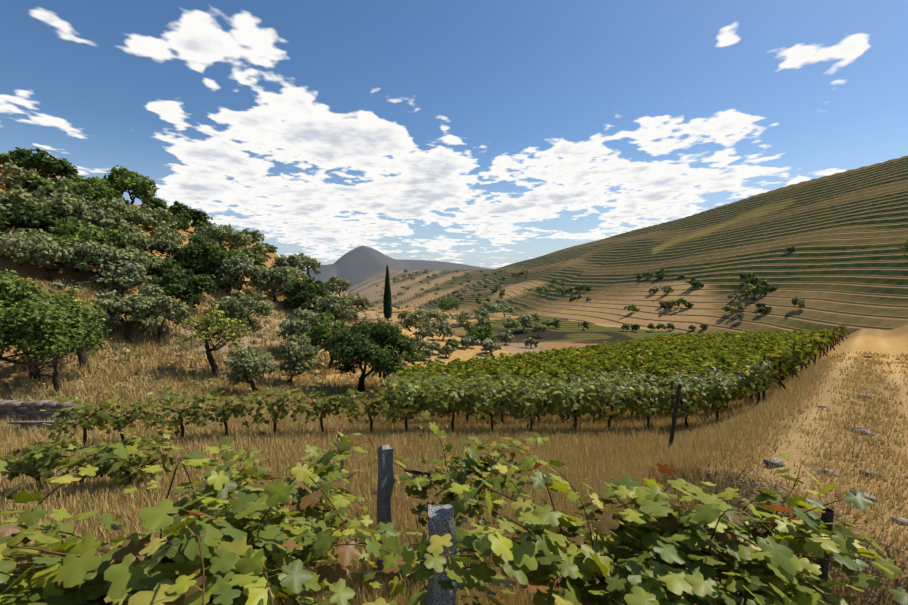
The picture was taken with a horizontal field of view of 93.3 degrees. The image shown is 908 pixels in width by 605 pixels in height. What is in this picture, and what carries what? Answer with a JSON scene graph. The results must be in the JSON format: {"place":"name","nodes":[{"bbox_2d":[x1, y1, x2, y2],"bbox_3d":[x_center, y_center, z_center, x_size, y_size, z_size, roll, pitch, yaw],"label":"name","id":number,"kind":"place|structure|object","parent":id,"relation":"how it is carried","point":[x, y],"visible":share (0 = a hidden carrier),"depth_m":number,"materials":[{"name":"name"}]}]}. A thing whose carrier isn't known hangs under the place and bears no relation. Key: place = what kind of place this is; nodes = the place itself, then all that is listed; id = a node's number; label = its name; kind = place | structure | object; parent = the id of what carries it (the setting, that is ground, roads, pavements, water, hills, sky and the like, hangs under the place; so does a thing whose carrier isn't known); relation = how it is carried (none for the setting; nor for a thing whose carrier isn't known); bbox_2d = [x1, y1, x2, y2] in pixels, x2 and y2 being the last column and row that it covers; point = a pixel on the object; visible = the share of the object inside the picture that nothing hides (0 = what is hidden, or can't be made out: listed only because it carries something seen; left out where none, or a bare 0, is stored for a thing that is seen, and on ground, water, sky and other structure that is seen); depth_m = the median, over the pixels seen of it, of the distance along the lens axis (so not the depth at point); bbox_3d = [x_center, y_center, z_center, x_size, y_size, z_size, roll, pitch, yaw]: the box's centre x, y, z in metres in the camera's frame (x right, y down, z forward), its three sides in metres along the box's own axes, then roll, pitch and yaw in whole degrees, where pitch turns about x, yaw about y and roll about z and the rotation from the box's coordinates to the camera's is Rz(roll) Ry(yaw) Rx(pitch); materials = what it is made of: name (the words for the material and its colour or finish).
{"place":"outdoors","nodes":[
{"label":"outdoors","id":0,"kind":"place"},
{"bbox_2d":[0,155,907,604],"bbox_3d":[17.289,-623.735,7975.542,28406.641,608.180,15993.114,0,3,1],"label":"ground","id":1,"kind":"structure","parent":0,"point":[846,237],"depth_m":244.04,"materials":[{"name":"beige soil"}]},
{"bbox_2d":[0,399,81,432],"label":"dry stone wall","id":2,"kind":"structure","parent":1,"relation":"on","point":[30,409],"depth_m":15.17,"materials":[{"name":"grey stone"}]},
{"bbox_2d":[3,278,407,420],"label":"dry grass","id":3,"kind":"structure","parent":1,"relation":"on","point":[72,370],"depth_m":26.01,"materials":[{"name":"plant"}]},
{"bbox_2d":[0,147,419,392],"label":"hill trees","id":4,"kind":"object","parent":1,"relation":"on","point":[49,218],"visible":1,"depth_m":35.22,"materials":[{"name":"green plant"}]},
{"bbox_2d":[337,431,343,472],"bbox_3d":[-1.666,2.562,6.242,0.080,1.440,0.124,2,4,36],"label":"wooden post","id":5,"kind":"object","parent":1,"relation":"on","point":[342,460],"visible":0.23,"depth_m":6.22,"materials":[{"name":"grey wood"}]},
{"bbox_2d":[376,445,393,577],"bbox_3d":[-0.652,2.167,4.032,0.164,1.701,0.147,-2,4,-34],"label":"granite post","id":6,"kind":"object","parent":1,"relation":"on","point":[385,478],"visible":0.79,"depth_m":3.98,"materials":[{"name":"grey stone"}]},
{"bbox_2d":[383,266,392,320],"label":"cypress tree","id":7,"kind":"object","parent":1,"relation":"on","point":[387,308],"visible":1,"depth_m":51.75,"materials":[{"name":"green plant"}]},
{"bbox_2d":[9,371,775,491],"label":"grapevine trunks","id":8,"kind":"object","parent":1,"relation":"on","point":[322,428],"visible":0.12,"depth_m":11.49,"materials":[{"name":"brown plant"}]},
{"bbox_2d":[0,358,777,485],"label":"vine rows","id":9,"kind":"object","parent":8,"relation":"on","point":[458,394],"visible":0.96,"depth_m":11.38,"materials":[{"name":"green plant"}]},
{"bbox_2d":[427,504,456,604],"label":"granite post","id":10,"kind":"object","parent":1,"relation":"on","point":[440,521],"visible":0.69,"depth_m":2.03,"materials":[{"name":"grey stone"}]},
{"bbox_2d":[2,419,896,604],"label":"grapevine stems","id":11,"kind":"object","parent":1,"relation":"on","point":[164,560],"visible":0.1,"depth_m":2.01,"materials":[{"name":"brown plant"}]},
{"bbox_2d":[0,410,907,604],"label":"vine leaves","id":12,"kind":"object","parent":11,"relation":"on","point":[131,569],"visible":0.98,"depth_m":1.99,"materials":[{"name":"green plant"}]},
{"bbox_2d":[0,350,907,604],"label":"dry grass tufts","id":13,"kind":"object","parent":1,"relation":"on","point":[691,448],"visible":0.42,"depth_m":7.60,"materials":[{"name":"plant"}]},
{"bbox_2d":[85,326,848,604],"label":"vineyard posts","id":14,"kind":"object","parent":1,"relation":"on","point":[827,516],"visible":0.44,"depth_m":8.92,"materials":[{"name":"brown wood"}]},
{"bbox_2d":[52,355,907,596],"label":"track stones","id":15,"kind":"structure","parent":1,"relation":"on","point":[777,462],"depth_m":4.71,"materials":[{"name":"grey stone"}]},
{"bbox_2d":[351,246,805,365],"bbox_3d":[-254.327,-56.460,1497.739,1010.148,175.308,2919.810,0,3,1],"label":"valley trees","id":16,"kind":"object","parent":1,"relation":"on","point":[484,334],"visible":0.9,"depth_m":164.51,"materials":[{"name":"green plant"}]},
{"bbox_2d":[391,323,847,395],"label":"vine rows","id":17,"kind":"object","parent":1,"relation":"on","point":[659,354],"visible":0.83,"depth_m":23.96,"materials":[{"name":"green plant"}]},
{"bbox_2d":[897,239,907,262],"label":"tree","id":18,"kind":"object","parent":1,"relation":"on","point":[905,246],"visible":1,"depth_m":152.87,"materials":[{"name":"green plant"}]},
{"bbox_2d":[0,0,907,268],"label":"sky","id":19,"kind":"structure","parent":0,"point":[493,134],"materials":[{"name":"blue"}]}
]}

